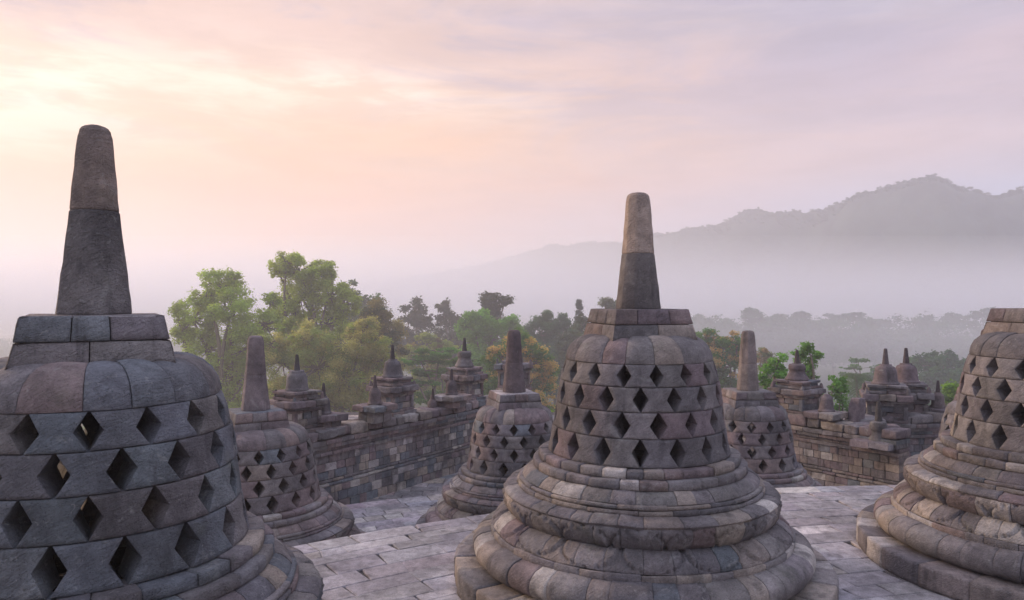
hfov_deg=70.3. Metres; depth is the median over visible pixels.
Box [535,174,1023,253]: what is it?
hill forest
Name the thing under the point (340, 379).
tree
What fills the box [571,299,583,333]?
tree
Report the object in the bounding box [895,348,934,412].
niche shrine
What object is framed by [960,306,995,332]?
tree
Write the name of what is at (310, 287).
tree
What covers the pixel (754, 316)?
tree
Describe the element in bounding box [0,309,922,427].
ground
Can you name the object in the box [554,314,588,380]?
tree
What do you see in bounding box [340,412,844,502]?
gallery floor
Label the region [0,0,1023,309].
sky
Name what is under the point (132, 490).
perforated stupa
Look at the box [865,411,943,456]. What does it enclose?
balustrade wall
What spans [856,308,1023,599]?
perforated stupa
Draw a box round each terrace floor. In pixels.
[293,485,1023,599]
[345,494,441,532]
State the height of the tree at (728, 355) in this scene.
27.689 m
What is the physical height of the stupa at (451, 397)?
1.048 m
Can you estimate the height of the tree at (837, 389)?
7.370 m
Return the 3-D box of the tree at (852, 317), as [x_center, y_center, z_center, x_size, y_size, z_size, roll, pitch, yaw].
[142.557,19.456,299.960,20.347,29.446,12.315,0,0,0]
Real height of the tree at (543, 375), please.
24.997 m
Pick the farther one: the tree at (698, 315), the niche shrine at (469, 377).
the tree at (698, 315)
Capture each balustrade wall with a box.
[308,395,487,504]
[742,415,910,485]
[844,414,900,427]
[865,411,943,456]
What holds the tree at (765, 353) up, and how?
on the ground
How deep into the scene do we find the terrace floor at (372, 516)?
15.62 m
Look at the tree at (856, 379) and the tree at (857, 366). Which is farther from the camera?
the tree at (857, 366)
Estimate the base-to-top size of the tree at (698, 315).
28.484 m
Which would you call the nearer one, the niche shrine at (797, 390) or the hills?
the niche shrine at (797, 390)
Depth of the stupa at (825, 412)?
17.59 m
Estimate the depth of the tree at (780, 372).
39.88 m
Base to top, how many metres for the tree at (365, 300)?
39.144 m
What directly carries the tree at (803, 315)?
on the ground
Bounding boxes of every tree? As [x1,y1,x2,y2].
[166,265,285,407]
[258,313,400,411]
[265,249,371,395]
[338,279,385,388]
[358,295,415,405]
[395,295,435,406]
[395,331,459,403]
[398,347,490,407]
[433,297,469,359]
[453,307,533,382]
[477,290,516,337]
[479,327,560,411]
[522,309,577,404]
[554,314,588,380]
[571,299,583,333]
[597,297,615,307]
[692,313,707,325]
[695,327,740,389]
[736,347,778,388]
[740,307,773,341]
[758,352,792,389]
[767,313,798,378]
[788,340,824,379]
[789,311,812,363]
[822,313,842,374]
[823,375,850,411]
[831,357,878,410]
[839,312,873,376]
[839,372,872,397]
[909,348,965,405]
[911,315,938,348]
[939,311,964,338]
[940,378,958,405]
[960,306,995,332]
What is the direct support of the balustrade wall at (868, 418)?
on the gallery floor at (432, 487)
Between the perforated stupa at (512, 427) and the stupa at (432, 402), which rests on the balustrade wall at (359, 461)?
the stupa at (432, 402)
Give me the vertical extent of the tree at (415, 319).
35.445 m
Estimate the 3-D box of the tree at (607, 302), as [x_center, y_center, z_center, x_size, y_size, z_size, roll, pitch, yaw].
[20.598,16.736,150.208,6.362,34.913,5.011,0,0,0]
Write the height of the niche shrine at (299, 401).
1.735 m
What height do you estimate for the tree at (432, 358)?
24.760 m
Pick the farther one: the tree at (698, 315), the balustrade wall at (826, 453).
the tree at (698, 315)
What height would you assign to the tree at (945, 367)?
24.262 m
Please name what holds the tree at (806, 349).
on the ground
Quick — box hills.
[275,179,1023,360]
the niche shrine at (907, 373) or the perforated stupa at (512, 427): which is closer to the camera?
the perforated stupa at (512, 427)
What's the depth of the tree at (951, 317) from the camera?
313.45 m
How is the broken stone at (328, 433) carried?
on the balustrade wall at (359, 461)
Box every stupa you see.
[0,124,324,599]
[229,335,365,546]
[317,383,348,427]
[352,375,397,423]
[415,330,553,526]
[428,388,437,407]
[434,369,471,407]
[454,192,838,599]
[721,330,821,487]
[803,394,848,421]
[850,401,895,450]
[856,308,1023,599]
[928,380,945,412]
[938,329,982,436]
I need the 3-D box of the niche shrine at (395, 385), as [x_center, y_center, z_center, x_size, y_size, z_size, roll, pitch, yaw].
[-3.083,2.049,18.756,1.005,1.784,0.988,0,0,34]
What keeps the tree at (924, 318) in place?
on the ground
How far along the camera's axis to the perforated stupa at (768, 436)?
13.85 m
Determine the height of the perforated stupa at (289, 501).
3.985 m
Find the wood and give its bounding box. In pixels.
[0,308,985,375]
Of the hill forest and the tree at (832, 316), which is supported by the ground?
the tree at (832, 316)
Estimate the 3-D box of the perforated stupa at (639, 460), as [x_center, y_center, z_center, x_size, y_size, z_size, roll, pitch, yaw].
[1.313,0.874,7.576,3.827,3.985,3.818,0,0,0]
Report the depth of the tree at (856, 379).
84.70 m
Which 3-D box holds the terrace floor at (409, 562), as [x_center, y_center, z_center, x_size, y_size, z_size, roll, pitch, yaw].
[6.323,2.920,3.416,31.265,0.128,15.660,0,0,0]
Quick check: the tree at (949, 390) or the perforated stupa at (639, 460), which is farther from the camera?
the tree at (949, 390)
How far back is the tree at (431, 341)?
144.17 m
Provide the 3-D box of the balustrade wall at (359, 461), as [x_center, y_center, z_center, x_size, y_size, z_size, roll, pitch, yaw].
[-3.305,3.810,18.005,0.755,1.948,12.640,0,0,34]
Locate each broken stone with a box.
[315,427,345,439]
[847,397,865,421]
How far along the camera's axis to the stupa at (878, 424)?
16.42 m
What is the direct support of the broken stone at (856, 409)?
on the balustrade wall at (868, 418)
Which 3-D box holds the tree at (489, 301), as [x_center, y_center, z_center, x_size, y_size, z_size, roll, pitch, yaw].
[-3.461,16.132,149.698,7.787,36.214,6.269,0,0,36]
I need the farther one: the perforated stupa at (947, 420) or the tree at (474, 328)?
the tree at (474, 328)
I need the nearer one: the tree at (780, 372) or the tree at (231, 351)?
the tree at (780, 372)
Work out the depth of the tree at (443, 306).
178.89 m
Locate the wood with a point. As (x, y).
(838, 344)
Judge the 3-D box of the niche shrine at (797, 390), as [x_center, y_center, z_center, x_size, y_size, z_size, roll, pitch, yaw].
[7.303,2.107,18.613,1.062,1.661,1.045,0,0,-36]
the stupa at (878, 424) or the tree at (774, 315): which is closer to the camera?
the stupa at (878, 424)
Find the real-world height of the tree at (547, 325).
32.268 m
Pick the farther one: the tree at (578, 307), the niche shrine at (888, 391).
the tree at (578, 307)
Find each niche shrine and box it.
[269,354,327,432]
[366,345,418,415]
[441,338,487,402]
[494,358,532,389]
[768,350,825,415]
[859,348,913,428]
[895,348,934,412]
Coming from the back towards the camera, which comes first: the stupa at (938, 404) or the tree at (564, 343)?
the tree at (564, 343)
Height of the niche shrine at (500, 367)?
1.093 m
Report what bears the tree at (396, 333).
on the ground
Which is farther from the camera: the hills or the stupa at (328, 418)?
the hills
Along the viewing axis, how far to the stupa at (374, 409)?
17.37 m

